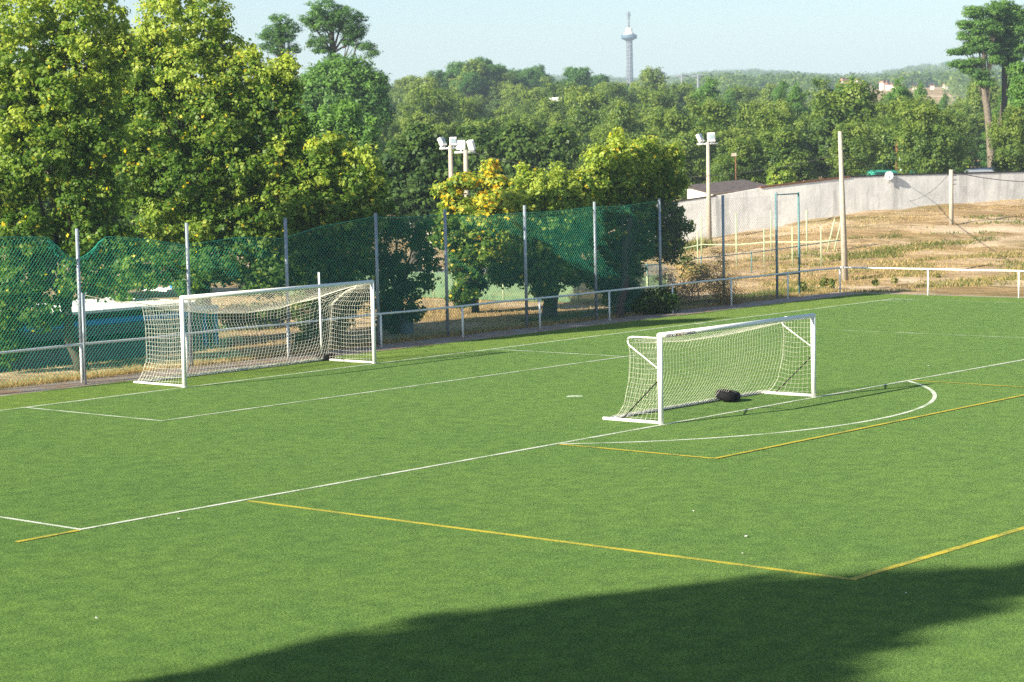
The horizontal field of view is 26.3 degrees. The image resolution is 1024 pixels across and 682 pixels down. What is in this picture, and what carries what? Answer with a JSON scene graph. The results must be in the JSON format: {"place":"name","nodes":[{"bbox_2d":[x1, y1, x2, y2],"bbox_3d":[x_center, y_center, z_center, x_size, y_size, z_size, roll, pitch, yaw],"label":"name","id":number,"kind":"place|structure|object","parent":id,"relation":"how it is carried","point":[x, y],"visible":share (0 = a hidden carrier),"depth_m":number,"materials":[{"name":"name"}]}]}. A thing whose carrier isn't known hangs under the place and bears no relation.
{"place":"outdoors","nodes":[
{"label":"outdoors","id":0,"kind":"place"},
{"bbox_2d":[0,86,1023,383],"bbox_3d":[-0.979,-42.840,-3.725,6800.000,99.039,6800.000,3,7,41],"label":"ground","id":1,"kind":"structure","parent":0,"point":[1012,232],"depth_m":114.20,"materials":[{"name":"beige plant"}]},
{"bbox_2d":[0,0,148,370],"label":"plane tree","id":2,"kind":"object","parent":1,"relation":"on","point":[39,94],"visible":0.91,"depth_m":65.95,"materials":[{"name":"green plant"}]},
{"bbox_2d":[0,336,178,371],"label":"retaining wall","id":3,"kind":"structure","parent":1,"relation":"on","point":[65,354],"depth_m":69.97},
{"bbox_2d":[1,297,195,348],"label":"building","id":4,"kind":"structure","parent":1,"relation":"on","point":[89,311],"depth_m":71.83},
{"bbox_2d":[0,154,298,297],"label":"dark tree","id":5,"kind":"object","parent":1,"relation":"on","point":[47,203],"visible":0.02,"depth_m":98.78,"materials":[{"name":"green plant"}]},
{"bbox_2d":[169,304,218,346],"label":"blue booth","id":6,"kind":"object","parent":1,"relation":"on","point":[199,317],"visible":0.47,"depth_m":74.75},
{"bbox_2d":[99,0,314,344],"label":"plane tree","id":7,"kind":"object","parent":1,"relation":"on","point":[180,156],"visible":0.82,"depth_m":74.36,"materials":[{"name":"green plant"}]},
{"bbox_2d":[218,290,315,330],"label":"shrub","id":8,"kind":"object","parent":1,"relation":"on","point":[303,308],"visible":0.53,"depth_m":81.49,"materials":[{"name":"green plant"}]},
{"bbox_2d":[255,12,304,119],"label":"tall pine","id":9,"kind":"object","parent":1,"relation":"on","point":[278,40],"visible":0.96,"depth_m":177.65,"materials":[{"name":"green plant"}]},
{"bbox_2d":[196,112,395,340],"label":"plane tree","id":10,"kind":"object","parent":1,"relation":"on","point":[304,194],"visible":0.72,"depth_m":74.60,"materials":[{"name":"green plant"}]},
{"bbox_2d":[290,294,355,345],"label":"shrub","id":11,"kind":"object","parent":1,"relation":"on","point":[324,312],"visible":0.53,"depth_m":73.96,"materials":[{"name":"green plant"}]},
{"bbox_2d":[296,0,383,93],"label":"tall pine","id":12,"kind":"object","parent":1,"relation":"on","point":[331,21],"visible":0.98,"depth_m":177.51,"materials":[{"name":"green plant"}]},
{"bbox_2d":[299,98,385,219],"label":"young pine","id":13,"kind":"object","parent":1,"relation":"on","point":[343,116],"visible":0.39,"depth_m":124.52,"materials":[{"name":"green plant"}]},
{"bbox_2d":[295,53,396,131],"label":"umbrella pine","id":14,"kind":"object","parent":1,"relation":"on","point":[353,79],"visible":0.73,"depth_m":163.84,"materials":[{"name":"green plant"}]},
{"bbox_2d":[387,74,422,109],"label":"broadleaf tree","id":15,"kind":"object","parent":1,"relation":"on","point":[396,96],"visible":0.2,"depth_m":409.74,"materials":[{"name":"green plant"}]},
{"bbox_2d":[369,209,444,333],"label":"ivy tree","id":16,"kind":"object","parent":1,"relation":"on","point":[395,221],"visible":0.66,"depth_m":77.30,"materials":[{"name":"green plant"}]},
{"bbox_2d":[391,110,437,142],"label":"broadleaf tree","id":17,"kind":"object","parent":1,"relation":"on","point":[419,117],"visible":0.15,"depth_m":221.32,"materials":[{"name":"green plant"}]},
{"bbox_2d":[0,287,838,389],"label":"dry grass","id":18,"kind":"structure","parent":1,"relation":"on","point":[134,370],"depth_m":72.88,"materials":[{"name":"beige plant"}]},
{"bbox_2d":[395,74,452,116],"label":"broadleaf tree","id":19,"kind":"object","parent":1,"relation":"on","point":[428,80],"visible":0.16,"depth_m":347.64,"materials":[{"name":"green plant"}]},
{"bbox_2d":[375,121,473,271],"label":"dark tree","id":20,"kind":"object","parent":1,"relation":"on","point":[416,168],"visible":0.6,"depth_m":117.06,"materials":[{"name":"green plant"}]},
{"bbox_2d":[395,84,458,130],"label":"broadleaf tree","id":21,"kind":"object","parent":1,"relation":"on","point":[432,98],"visible":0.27,"depth_m":261.27,"materials":[{"name":"green plant"}]},
{"bbox_2d":[425,68,462,90],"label":"umbrella pine tree","id":22,"kind":"object","parent":1,"relation":"on","point":[450,73],"visible":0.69,"depth_m":414.77,"materials":[{"name":"green plant"}]},
{"bbox_2d":[437,137,456,273],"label":"floodlight mast","id":23,"kind":"object","parent":1,"relation":"on","point":[443,143],"visible":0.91,"depth_m":105.94,"materials":[{"name":"metal"}]},
{"bbox_2d":[239,272,667,302],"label":"screen fence","id":24,"kind":"object","parent":1,"relation":"on","point":[522,296],"visible":0.13,"depth_m":93.31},
{"bbox_2d":[454,140,475,197],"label":"floodlight mast","id":25,"kind":"object","parent":1,"relation":"on","point":[461,145],"visible":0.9,"depth_m":105.94,"materials":[{"name":"metal"}]},
{"bbox_2d":[441,97,497,124],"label":"broadleaf tree","id":26,"kind":"object","parent":1,"relation":"on","point":[470,109],"visible":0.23,"depth_m":268.62,"materials":[{"name":"green plant"}]},
{"bbox_2d":[456,70,483,97],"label":"tree","id":27,"kind":"object","parent":1,"relation":"on","point":[470,85],"visible":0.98,"depth_m":401.93,"materials":[{"name":"green plant"}]},
{"bbox_2d":[446,58,498,109],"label":"broadleaf tree","id":28,"kind":"object","parent":1,"relation":"on","point":[468,66],"visible":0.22,"depth_m":411.97,"materials":[{"name":"green plant"}]},
{"bbox_2d":[426,158,521,312],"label":"yellow tree","id":29,"kind":"object","parent":1,"relation":"on","point":[486,201],"visible":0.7,"depth_m":86.49,"materials":[{"name":"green plant"}]},
{"bbox_2d":[464,115,504,134],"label":"broadleaf tree","id":30,"kind":"object","parent":1,"relation":"on","point":[487,123],"visible":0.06,"depth_m":182.24,"materials":[{"name":"green plant"}]},
{"bbox_2d":[479,61,508,86],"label":"umbrella pine tree","id":31,"kind":"object","parent":1,"relation":"on","point":[496,69],"visible":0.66,"depth_m":415.71,"materials":[{"name":"green plant"}]},
{"bbox_2d":[483,80,513,116],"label":"broadleaf tree","id":32,"kind":"object","parent":1,"relation":"on","point":[493,96],"visible":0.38,"depth_m":403.40,"materials":[{"name":"green plant"}]},
{"bbox_2d":[491,82,530,118],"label":"broadleaf tree","id":33,"kind":"object","parent":1,"relation":"on","point":[513,99],"visible":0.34,"depth_m":367.72,"materials":[{"name":"green plant"}]},
{"bbox_2d":[0,293,1023,681],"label":"turf pitch","id":34,"kind":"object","parent":1,"relation":"on","point":[242,591],"visible":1,"depth_m":38.73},
{"bbox_2d":[134,280,375,387],"bbox_3d":[-7.496,-0.325,64.571,2.262,2.564,7.644,3,7,41],"label":"football goal","id":35,"kind":"object","parent":34,"relation":"on","point":[184,373],"visible":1,"depth_m":64.43,"materials":[{"name":"white paint"}]},
{"bbox_2d":[0,299,1023,529],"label":"white markings","id":36,"kind":"object","parent":34,"relation":"on","point":[934,394],"visible":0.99,"depth_m":53.53,"materials":[{"name":"white paint"}]},
{"bbox_2d":[14,380,1023,579],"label":"yellow markings","id":37,"kind":"object","parent":34,"relation":"on","point":[933,554],"visible":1,"depth_m":36.08,"materials":[{"name":"yellow paint"}]},
{"bbox_2d":[603,313,815,424],"bbox_3d":[4.894,0.584,53.416,1.766,2.127,6.494,3,7,41],"label":"football goal","id":38,"kind":"object","parent":34,"relation":"on","point":[660,409],"visible":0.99,"depth_m":52.99,"materials":[{"name":"white paint"}]},
{"bbox_2d":[715,389,740,401],"bbox_3d":[5.398,1.356,54.778,0.626,0.300,0.623,3,7,41],"label":"black bag","id":39,"kind":"object","parent":34,"relation":"on","point":[729,395],"visible":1,"depth_m":54.54,"materials":[{"name":"black fabric"}]},
{"bbox_2d":[453,119,582,216],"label":"dark tree","id":40,"kind":"object","parent":1,"relation":"on","point":[508,142],"visible":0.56,"depth_m":138.89,"materials":[{"name":"green plant"}]},
{"bbox_2d":[498,87,551,118],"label":"broadleaf tree","id":41,"kind":"object","parent":1,"relation":"on","point":[534,95],"visible":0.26,"depth_m":308.56,"materials":[{"name":"green plant"}]},
{"bbox_2d":[510,68,543,90],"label":"umbrella pine tree","id":42,"kind":"object","parent":1,"relation":"on","point":[529,78],"visible":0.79,"depth_m":422.30,"materials":[{"name":"green plant"}]},
{"bbox_2d":[520,110,548,131],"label":"broadleaf tree","id":43,"kind":"object","parent":1,"relation":"on","point":[535,118],"visible":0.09,"depth_m":221.23,"materials":[{"name":"green plant"}]},
{"bbox_2d":[484,161,606,319],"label":"plane tree","id":44,"kind":"object","parent":1,"relation":"on","point":[534,191],"visible":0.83,"depth_m":81.39,"materials":[{"name":"green plant"}]},
{"bbox_2d":[534,95,575,119],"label":"broadleaf tree","id":45,"kind":"object","parent":1,"relation":"on","point":[550,105],"visible":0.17,"depth_m":269.74,"materials":[{"name":"green plant"}]},
{"bbox_2d":[542,79,578,98],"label":"broadleaf tree","id":46,"kind":"object","parent":1,"relation":"on","point":[556,90],"visible":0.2,"depth_m":331.11,"materials":[{"name":"green plant"}]},
{"bbox_2d":[555,65,594,92],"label":"umbrella pine tree","id":47,"kind":"object","parent":1,"relation":"on","point":[581,76],"visible":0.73,"depth_m":403.67,"materials":[{"name":"green plant"}]},
{"bbox_2d":[562,89,609,141],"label":"broadleaf tree","id":48,"kind":"object","parent":1,"relation":"on","point":[590,101],"visible":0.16,"depth_m":244.59,"materials":[{"name":"green plant"}]},
{"bbox_2d":[564,105,612,156],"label":"broadleaf tree","id":49,"kind":"object","parent":1,"relation":"on","point":[583,120],"visible":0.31,"depth_m":215.06,"materials":[{"name":"green plant"}]},
{"bbox_2d":[572,128,635,179],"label":"broadleaf tree","id":50,"kind":"object","parent":1,"relation":"on","point":[602,139],"visible":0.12,"depth_m":177.78,"materials":[{"name":"green plant"}]},
{"bbox_2d":[203,60,1014,104],"bbox_3d":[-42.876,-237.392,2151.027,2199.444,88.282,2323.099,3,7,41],"label":"wood","id":51,"kind":"object","parent":1,"relation":"on","point":[938,75],"visible":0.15,"depth_m":955.63,"materials":[{"name":"green plant"}]},
{"bbox_2d":[597,81,629,108],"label":"broadleaf tree","id":52,"kind":"object","parent":1,"relation":"on","point":[613,90],"visible":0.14,"depth_m":327.86,"materials":[{"name":"green plant"}]},
{"bbox_2d":[588,100,645,144],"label":"broadleaf tree","id":53,"kind":"object","parent":1,"relation":"on","point":[618,115],"visible":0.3,"depth_m":204.69,"materials":[{"name":"green plant"}]},
{"bbox_2d":[621,11,636,85],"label":"radio tower","id":54,"kind":"structure","parent":1,"relation":"on","point":[628,36],"depth_m":1493.07,"materials":[{"name":"paint"}]},
{"bbox_2d":[575,126,696,317],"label":"plane tree","id":55,"kind":"object","parent":1,"relation":"on","point":[634,173],"visible":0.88,"depth_m":84.67,"materials":[{"name":"green plant"}]},
{"bbox_2d":[627,65,670,97],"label":"broadleaf tree","id":56,"kind":"object","parent":1,"relation":"on","point":[652,75],"visible":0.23,"depth_m":399.47,"materials":[{"name":"green plant"}]},
{"bbox_2d":[624,281,683,314],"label":"shrub","id":57,"kind":"object","parent":1,"relation":"on","point":[661,301],"visible":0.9,"depth_m":84.06,"materials":[{"name":"green plant"}]},
{"bbox_2d":[636,86,688,129],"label":"broadleaf tree","id":58,"kind":"object","parent":1,"relation":"on","point":[657,98],"visible":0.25,"depth_m":267.88,"materials":[{"name":"green plant"}]},
{"bbox_2d":[631,109,697,171],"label":"broadleaf tree","id":59,"kind":"object","parent":1,"relation":"on","point":[678,123],"visible":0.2,"depth_m":188.46,"materials":[{"name":"green plant"}]},
{"bbox_2d":[514,286,818,321],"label":"green weeds","id":60,"kind":"object","parent":1,"relation":"on","point":[692,301],"visible":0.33,"depth_m":87.67,"materials":[{"name":"green plant"}]},
{"bbox_2d":[664,80,695,112],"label":"broadleaf tree","id":61,"kind":"object","parent":1,"relation":"on","point":[681,90],"visible":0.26,"depth_m":356.55,"materials":[{"name":"green plant"}]},
{"bbox_2d":[660,131,712,199],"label":"broadleaf tree","id":62,"kind":"object","parent":1,"relation":"on","point":[694,167],"visible":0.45,"depth_m":171.69,"materials":[{"name":"green plant"}]},
{"bbox_2d":[674,252,713,298],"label":"dead bush","id":63,"kind":"object","parent":1,"relation":"on","point":[687,268],"visible":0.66,"depth_m":91.76,"materials":[{"name":"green plant"}]},
{"bbox_2d":[651,248,746,303],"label":"dead bush","id":64,"kind":"object","parent":1,"relation":"on","point":[727,295],"visible":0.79,"depth_m":88.24,"materials":[{"name":"brown plant"}]},
{"bbox_2d":[667,98,739,163],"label":"broadleaf tree","id":65,"kind":"object","parent":1,"relation":"on","point":[719,113],"visible":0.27,"depth_m":195.22,"materials":[{"name":"green plant"}]},
{"bbox_2d":[696,132,717,240],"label":"floodlight mast","id":66,"kind":"object","parent":1,"relation":"on","point":[710,138],"visible":0.98,"depth_m":132.06,"materials":[{"name":"metal"}]},
{"bbox_2d":[689,77,729,134],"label":"young pine tree","id":67,"kind":"object","parent":1,"relation":"on","point":[705,91],"visible":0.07,"depth_m":255.22,"materials":[{"name":"green plant"}]},
{"bbox_2d":[687,179,766,198],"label":"shed","id":68,"kind":"structure","parent":1,"relation":"on","point":[717,188],"depth_m":146.96,"materials":[{"name":"paint"}]},
{"bbox_2d":[703,124,758,176],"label":"broadleaf tree","id":69,"kind":"object","parent":1,"relation":"on","point":[727,133],"visible":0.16,"depth_m":190.34,"materials":[{"name":"green plant"}]},
{"bbox_2d":[703,134,763,182],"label":"broadleaf tree","id":70,"kind":"object","parent":1,"relation":"on","point":[742,145],"visible":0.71,"depth_m":164.05,"materials":[{"name":"green plant"}]},
{"bbox_2d":[716,84,755,111],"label":"broadleaf tree","id":71,"kind":"object","parent":1,"relation":"on","point":[742,95],"visible":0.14,"depth_m":348.54,"materials":[{"name":"green plant"}]},
{"bbox_2d":[729,100,775,144],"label":"broadleaf tree","id":72,"kind":"object","parent":1,"relation":"on","point":[742,119],"visible":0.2,"depth_m":203.66,"materials":[{"name":"green plant"}]},
{"bbox_2d":[684,210,834,253],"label":"court fence","id":73,"kind":"object","parent":1,"relation":"on","point":[806,242],"visible":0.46,"depth_m":120.06,"materials":[{"name":"white metal"}]},
{"bbox_2d":[751,82,778,109],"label":"broadleaf tree","id":74,"kind":"object","parent":1,"relation":"on","point":[767,91],"visible":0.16,"depth_m":358.76,"materials":[{"name":"green plant"}]},
{"bbox_2d":[749,106,804,183],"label":"broadleaf tree","id":75,"kind":"object","parent":1,"relation":"on","point":[770,120],"visible":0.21,"depth_m":184.76,"materials":[{"name":"green plant"}]},
{"bbox_2d":[756,97,806,128],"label":"broadleaf tree","id":76,"kind":"object","parent":1,"relation":"on","point":[781,103],"visible":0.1,"depth_m":212.72,"materials":[{"name":"green plant"}]},
{"bbox_2d":[766,162,797,184],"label":"green bush","id":77,"kind":"object","parent":1,"relation":"on","point":[782,175],"visible":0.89,"depth_m":149.53,"materials":[{"name":"green plant"}]},
{"bbox_2d":[748,125,818,183],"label":"broadleaf tree","id":78,"kind":"object","parent":1,"relation":"on","point":[786,149],"visible":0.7,"depth_m":164.00,"materials":[{"name":"green plant"}]},
{"bbox_2d":[784,82,811,124],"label":"young pine tree","id":79,"kind":"object","parent":1,"relation":"on","point":[795,94],"visible":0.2,"depth_m":245.02,"materials":[{"name":"green plant"}]},
{"bbox_2d":[627,171,1023,241],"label":"boundary wall","id":80,"kind":"structure","parent":1,"relation":"on","point":[819,198],"depth_m":140.20,"materials":[{"name":"grey concrete"}]},
{"bbox_2d":[800,75,885,178],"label":"broadleaf tree","id":81,"kind":"object","parent":1,"relation":"on","point":[833,115],"visible":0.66,"depth_m":185.28,"materials":[{"name":"green plant"}]},
{"bbox_2d":[838,131,848,280],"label":"utility pole","id":82,"kind":"object","parent":1,"relation":"on","point":[844,259],"visible":0.89,"depth_m":100.18,"materials":[{"name":"concrete"}]},
{"bbox_2d":[683,199,1023,254],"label":"hill straw","id":83,"kind":"object","parent":1,"relation":"on","point":[785,233],"visible":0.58,"depth_m":131.14,"materials":[{"name":"beige plant"}]},
{"bbox_2d":[825,122,884,177],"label":"broadleaf tree","id":84,"kind":"object","parent":1,"relation":"on","point":[863,148],"visible":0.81,"depth_m":169.96,"materials":[{"name":"green plant"}]},
{"bbox_2d":[710,213,1023,267],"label":"bank weeds","id":85,"kind":"object","parent":1,"relation":"on","point":[886,251],"visible":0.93,"depth_m":117.09,"materials":[{"name":"beige plant"}]},
{"bbox_2d":[853,95,921,169],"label":"broadleaf tree","id":86,"kind":"object","parent":1,"relation":"on","point":[887,154],"visible":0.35,"depth_m":179.39,"materials":[{"name":"green plant"}]},
{"bbox_2d":[758,248,1023,292],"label":"verge weeds","id":87,"kind":"object","parent":1,"relation":"on","point":[947,283],"visible":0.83,"depth_m":101.49,"materials":[{"name":"beige plant"}]},
{"bbox_2d":[883,76,913,131],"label":"young pine tree","id":88,"kind":"object","parent":1,"relation":"on","point":[897,90],"visible":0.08,"depth_m":210.75,"materials":[{"name":"green plant"}]},
{"bbox_2d":[889,100,973,173],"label":"broadleaf tree","id":89,"kind":"object","parent":1,"relation":"on","point":[918,153],"visible":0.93,"depth_m":163.59,"materials":[{"name":"green plant"}]},
{"bbox_2d":[917,109,975,172],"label":"broadleaf tree","id":90,"kind":"object","parent":1,"relation":"on","point":[944,121],"visible":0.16,"depth_m":179.43,"materials":[{"name":"green plant"}]},
{"bbox_2d":[949,170,955,224],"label":"utility pole","id":91,"kind":"object","parent":1,"relation":"on","point":[951,209],"visible":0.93,"depth_m":126.20,"materials":[{"name":"concrete"}]},
{"bbox_2d":[940,108,974,168],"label":"broadleaf tree","id":92,"kind":"object","parent":1,"relation":"on","point":[961,120],"visible":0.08,"depth_m":202.21,"materials":[{"name":"green plant"}]},
{"bbox_2d":[961,112,985,168],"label":"broadleaf tree","id":93,"kind":"object","parent":1,"relation":"on","point":[977,126],"visible":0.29,"depth_m":233.34,"materials":[{"name":"green plant"}]},
{"bbox_2d":[945,0,1007,167],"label":"leaning pine","id":94,"kind":"object","parent":1,"relation":"on","point":[979,27],"visible":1,"depth_m":211.57,"materials":[{"name":"green plant"}]},
{"bbox_2d":[956,77,1000,129],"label":"broadleaf tree","id":95,"kind":"object","parent":1,"relation":"on","point":[973,94],"visible":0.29,"depth_m":280.40,"materials":[{"name":"green plant"}]},
{"bbox_2d":[970,107,1007,167],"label":"tree","id":96,"kind":"object","parent":1,"relation":"on","point":[982,156],"visible":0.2,"depth_m":216.03,"materials":[{"name":"green plant"}]},
{"bbox_2d":[982,104,1023,171],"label":"broadleaf tree","id":97,"kind":"object","parent":1,"relation":"on","point":[1012,123],"visible":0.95,"depth_m":166.68,"materials":[{"name":"green plant"}]},
{"bbox_2d":[987,0,1023,125],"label":"pine","id":98,"kind":"object","parent":1,"relation":"on","point":[1011,41],"visible":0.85,"depth_m":213.19,"materials":[{"name":"green plant"}]},
{"bbox_2d":[1005,59,1023,170],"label":"broadleaf tree","id":99,"kind":"object","parent":1,"relation":"on","point":[1016,89],"visible":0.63,"depth_m":169.59,"materials":[{"name":"green plant"}]},
{"bbox_2d":[0,292,1023,395],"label":"path","id":100,"kind":"structure","parent":0,"point":[92,381],"depth_m":73.78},
{"bbox_2d":[81,292,141,383],"bbox_3d":[-11.343,-0.085,62.415,1.825,2.629,0.147,0,5,10],"label":"goal","id":101,"kind":"object","parent":100,"relation":"on","point":[83,324],"visible":1,"depth_m":62.49,"materials":[{"name":"paint"}]},
{"bbox_2d":[0,192,778,384],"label":"ball stop fence","id":102,"kind":"object","parent":100,"relation":"on","point":[287,282],"visible":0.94,"depth_m":73.22,"materials":[{"name":"green metal"}]},
{"bbox_2d":[0,267,1023,382],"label":"perimeter railing","id":103,"kind":"object","parent":100,"relation":"on","point":[219,330],"visible":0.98,"depth_m":75.68,"materials":[{"name":"grey metal"}]},
{"bbox_2d":[775,192,800,298],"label":"gate frame","id":104,"kind":"object","parent":100,"relation":"on","point":[798,210],"visible":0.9,"depth_m":92.01,"materials":[{"name":"teal metal"}]},
{"bbox_2d":[0,0,1023,86],"label":"sky","id":105,"kind":"structure","parent":0,"point":[415,37],"materials":[{"name":"blue"}]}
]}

